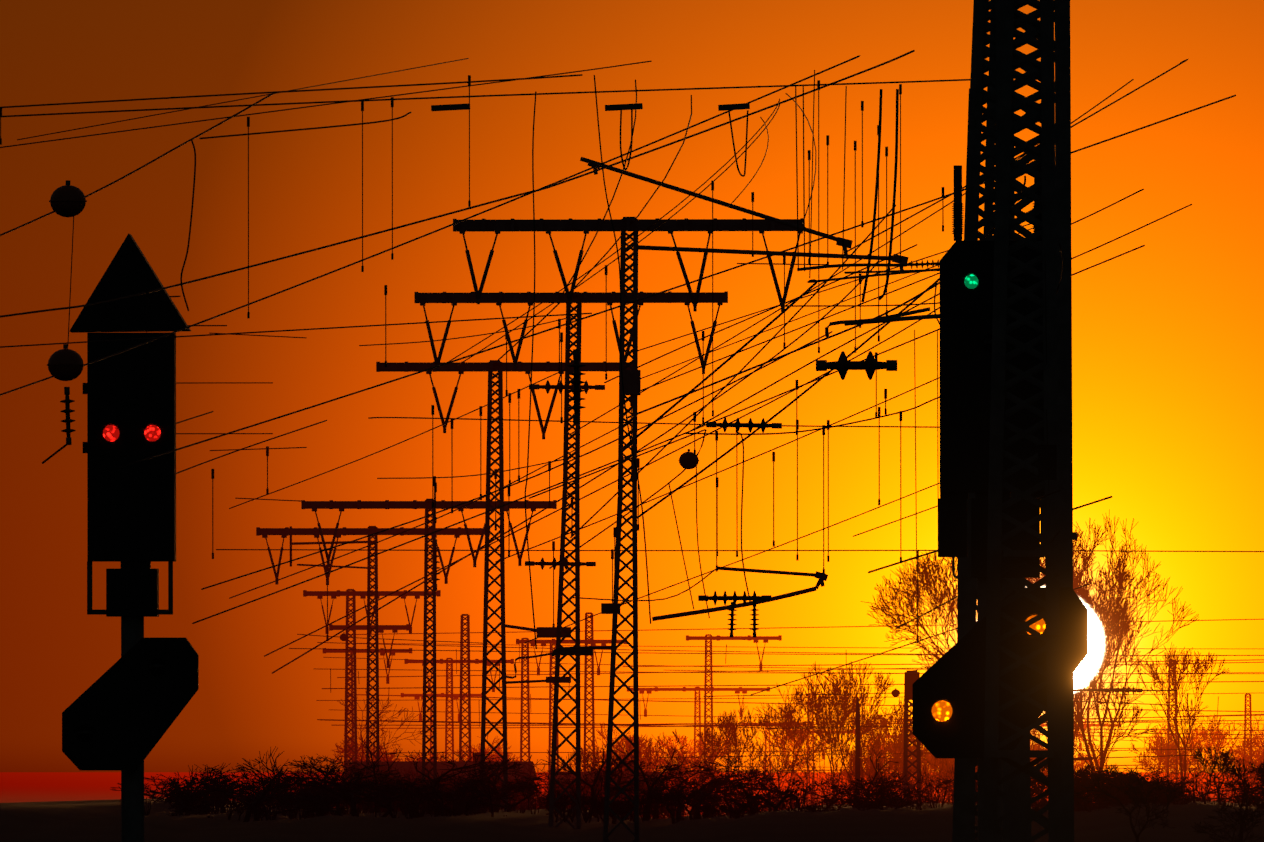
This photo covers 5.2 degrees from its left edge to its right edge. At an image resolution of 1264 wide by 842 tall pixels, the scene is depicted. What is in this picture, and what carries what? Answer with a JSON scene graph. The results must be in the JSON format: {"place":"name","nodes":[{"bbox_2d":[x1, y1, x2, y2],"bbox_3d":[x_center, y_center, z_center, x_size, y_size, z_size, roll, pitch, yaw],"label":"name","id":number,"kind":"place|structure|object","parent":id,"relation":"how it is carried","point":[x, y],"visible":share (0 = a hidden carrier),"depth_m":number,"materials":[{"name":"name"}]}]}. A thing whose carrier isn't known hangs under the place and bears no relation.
{"place":"outdoors","nodes":[
{"label":"outdoors","id":0,"kind":"place"},
{"bbox_2d":[347,752,535,809],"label":"shed","id":1,"kind":"structure","parent":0,"point":[406,765],"depth_m":471.84,"materials":[{"name":"brick"}]},
{"bbox_2d":[549,763,661,817],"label":"bushes","id":2,"kind":"object","parent":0,"point":[586,773],"visible":0.12,"depth_m":520.82,"materials":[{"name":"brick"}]},
{"bbox_2d":[0,772,1263,841],"bbox_3d":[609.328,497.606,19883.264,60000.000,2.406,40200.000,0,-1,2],"label":"ground","id":3,"kind":"structure","parent":0,"point":[60,806],"depth_m":224.31,"materials":[{"name":"black soil"}]},
{"bbox_2d":[62,233,198,841],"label":"railway signal","id":4,"kind":"object","parent":3,"relation":"on","point":[123,712],"visible":1,"depth_m":149.03,"materials":[{"name":"black paint"}]},
{"bbox_2d":[323,647,411,762],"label":"catenary mast","id":5,"kind":"object","parent":3,"relation":"on","point":[381,652],"visible":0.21,"depth_m":716.35,"materials":[{"name":"metal"}]},
{"bbox_2d":[303,589,440,774],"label":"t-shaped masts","id":6,"kind":"object","parent":3,"relation":"on","point":[347,593],"visible":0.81,"depth_m":559.38,"materials":[{"name":"metal"}]},
{"bbox_2d":[256,526,489,790],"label":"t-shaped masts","id":7,"kind":"object","parent":3,"relation":"on","point":[458,532],"visible":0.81,"depth_m":399.20,"materials":[{"name":"metal"}]},
{"bbox_2d":[301,499,556,809],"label":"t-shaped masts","id":8,"kind":"object","parent":3,"relation":"on","point":[426,505],"visible":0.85,"depth_m":339.10,"materials":[{"name":"metal"}]},
{"bbox_2d":[401,692,481,758],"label":"mast","id":9,"kind":"object","parent":3,"relation":"on","point":[443,694],"visible":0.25,"depth_m":951.64,"materials":[{"name":"metal"}]},
{"bbox_2d":[404,658,513,760],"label":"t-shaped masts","id":10,"kind":"object","parent":3,"relation":"on","point":[451,661],"visible":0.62,"depth_m":783.46,"materials":[{"name":"metal"}]},
{"bbox_2d":[459,614,470,760],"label":"mast","id":11,"kind":"object","parent":3,"relation":"on","point":[467,635],"visible":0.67,"depth_m":581.66,"materials":[{"name":"metal"}]},
{"bbox_2d":[376,360,632,811],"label":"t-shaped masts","id":12,"kind":"object","parent":3,"relation":"on","point":[492,366],"visible":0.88,"depth_m":279.00,"materials":[{"name":"metal"}]},
{"bbox_2d":[548,640,558,786],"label":"mast","id":13,"kind":"object","parent":3,"relation":"on","point":[550,711],"visible":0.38,"depth_m":693.62,"materials":[{"name":"metal"}]},
{"bbox_2d":[414,291,727,828],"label":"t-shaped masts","id":14,"kind":"object","parent":3,"relation":"on","point":[578,298],"visible":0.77,"depth_m":238.93,"materials":[{"name":"metal"}]},
{"bbox_2d":[516,638,626,760],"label":"catenary mast","id":15,"kind":"object","parent":3,"relation":"on","point":[522,641],"visible":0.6,"depth_m":693.66,"materials":[{"name":"metal"}]},
{"bbox_2d":[583,612,594,771],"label":"mast","id":16,"kind":"object","parent":3,"relation":"on","point":[591,631],"visible":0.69,"depth_m":626.33,"materials":[{"name":"metal"}]},
{"bbox_2d":[453,217,803,841],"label":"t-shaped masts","id":17,"kind":"object","parent":3,"relation":"on","point":[632,382],"visible":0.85,"depth_m":208.89,"materials":[{"name":"metal"}]},
{"bbox_2d":[47,157,1141,762],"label":"insulators","id":18,"kind":"object","parent":17,"relation":"attached to","point":[65,361],"visible":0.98,"depth_m":198.79,"materials":[{"name":"brown ceramic"}]},
{"bbox_2d":[289,619,1263,773],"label":"wires","id":19,"kind":"object","parent":18,"relation":"attached to","point":[742,724],"visible":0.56,"depth_m":615.48,"materials":[{"name":"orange metal"}]},
{"bbox_2d":[0,50,1263,694],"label":"overhead wires","id":20,"kind":"object","parent":17,"relation":"attached to","point":[636,106],"visible":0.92,"depth_m":185.84,"materials":[{"name":"black metal"}]},
{"bbox_2d":[166,764,1155,822],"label":"bushes","id":21,"kind":"object","parent":3,"relation":"on","point":[614,805],"visible":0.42,"depth_m":246.17,"materials":[{"name":"black plant"}]},
{"bbox_2d":[110,746,1263,841],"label":"bushes","id":22,"kind":"object","parent":3,"relation":"on","point":[324,793],"visible":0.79,"depth_m":242.34,"materials":[{"name":"black plant"}]},
{"bbox_2d":[627,687,769,813],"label":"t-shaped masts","id":23,"kind":"object","parent":3,"relation":"on","point":[699,689],"visible":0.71,"depth_m":895.07,"materials":[{"name":"metal"}]},
{"bbox_2d":[144,779,1254,822],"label":"grass tufts","id":24,"kind":"object","parent":3,"relation":"on","point":[458,811],"visible":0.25,"depth_m":245.58,"materials":[{"name":"black plant"}]},
{"bbox_2d":[165,739,1263,820],"bbox_3d":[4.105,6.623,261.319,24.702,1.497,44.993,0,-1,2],"label":"bushes","id":25,"kind":"object","parent":3,"relation":"on","point":[648,799],"visible":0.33,"depth_m":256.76,"materials":[{"name":"black plant"}]},
{"bbox_2d":[686,634,781,793],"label":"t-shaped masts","id":26,"kind":"object","parent":3,"relation":"on","point":[710,637],"visible":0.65,"depth_m":726.99,"materials":[{"name":"metal"}]},
{"bbox_2d":[549,661,977,804],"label":"bare trees","id":27,"kind":"object","parent":3,"relation":"on","point":[847,708],"visible":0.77,"depth_m":515.96,"materials":[{"name":"brown plant"}]},
{"bbox_2d":[764,722,802,808],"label":"mast","id":28,"kind":"object","parent":3,"relation":"on","point":[769,748],"visible":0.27,"depth_m":1062.96,"materials":[{"name":"metal"}]},
{"bbox_2d":[330,689,1263,815],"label":"distant treeline","id":29,"kind":"object","parent":3,"relation":"on","point":[1239,751],"visible":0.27,"depth_m":810.27,"materials":[{"name":"brown plant"}]},
{"bbox_2d":[787,693,854,804],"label":"catenary mast","id":30,"kind":"object","parent":3,"relation":"on","point":[813,747],"visible":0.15,"depth_m":894.85,"materials":[{"name":"metal"}]},
{"bbox_2d":[855,670,920,801],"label":"posts","id":31,"kind":"object","parent":3,"relation":"on","point":[911,677],"visible":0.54,"depth_m":358.72,"materials":[{"name":"metal"}]},
{"bbox_2d":[812,732,1047,802],"bbox_3d":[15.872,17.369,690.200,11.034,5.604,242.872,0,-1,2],"label":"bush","id":32,"kind":"object","parent":3,"relation":"on","point":[928,757],"visible":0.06,"depth_m":606.73,"materials":[{"name":"brown plant"}]},
{"bbox_2d":[952,0,1031,841],"bbox_3d":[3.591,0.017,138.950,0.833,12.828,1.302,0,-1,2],"label":"catenary mast","id":33,"kind":"object","parent":3,"relation":"on","point":[979,114],"visible":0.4,"depth_m":138.71,"materials":[{"name":"metal"}]},
{"bbox_2d":[912,165,1087,841],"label":"railway signal","id":34,"kind":"object","parent":3,"relation":"on","point":[948,694],"visible":0.77,"depth_m":115.77,"materials":[{"name":"black paint"}]},
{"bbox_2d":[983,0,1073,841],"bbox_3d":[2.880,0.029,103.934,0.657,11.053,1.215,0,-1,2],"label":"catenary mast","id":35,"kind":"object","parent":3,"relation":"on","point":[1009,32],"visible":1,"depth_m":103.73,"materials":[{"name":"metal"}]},
{"bbox_2d":[952,445,1076,839],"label":"mast fittings","id":36,"kind":"object","parent":35,"relation":"attached to","point":[1042,475],"visible":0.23,"depth_m":103.26,"materials":[{"name":"metal"}]},
{"bbox_2d":[861,509,1228,797],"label":"bare trees","id":37,"kind":"object","parent":3,"relation":"on","point":[1115,618],"visible":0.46,"depth_m":439.81,"materials":[{"name":"brown plant"}]},
{"bbox_2d":[1041,723,1120,749],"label":"mast","id":38,"kind":"object","parent":3,"relation":"on","point":[1085,725],"visible":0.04,"depth_m":1006.23,"materials":[{"name":"metal"}]},
{"bbox_2d":[1167,665,1177,785],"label":"mast","id":39,"kind":"object","parent":3,"relation":"on","point":[1168,744],"visible":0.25,"depth_m":670.29,"materials":[{"name":"metal"}]},
{"bbox_2d":[1243,694,1252,785],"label":"mast","id":40,"kind":"object","parent":3,"relation":"on","point":[1250,725],"visible":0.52,"depth_m":782.08,"materials":[{"name":"metal"}]},
{"bbox_2d":[0,0,1263,771],"label":"sky","id":41,"kind":"structure","parent":0,"point":[1168,332],"materials":[{"name":"orange"}]}
]}

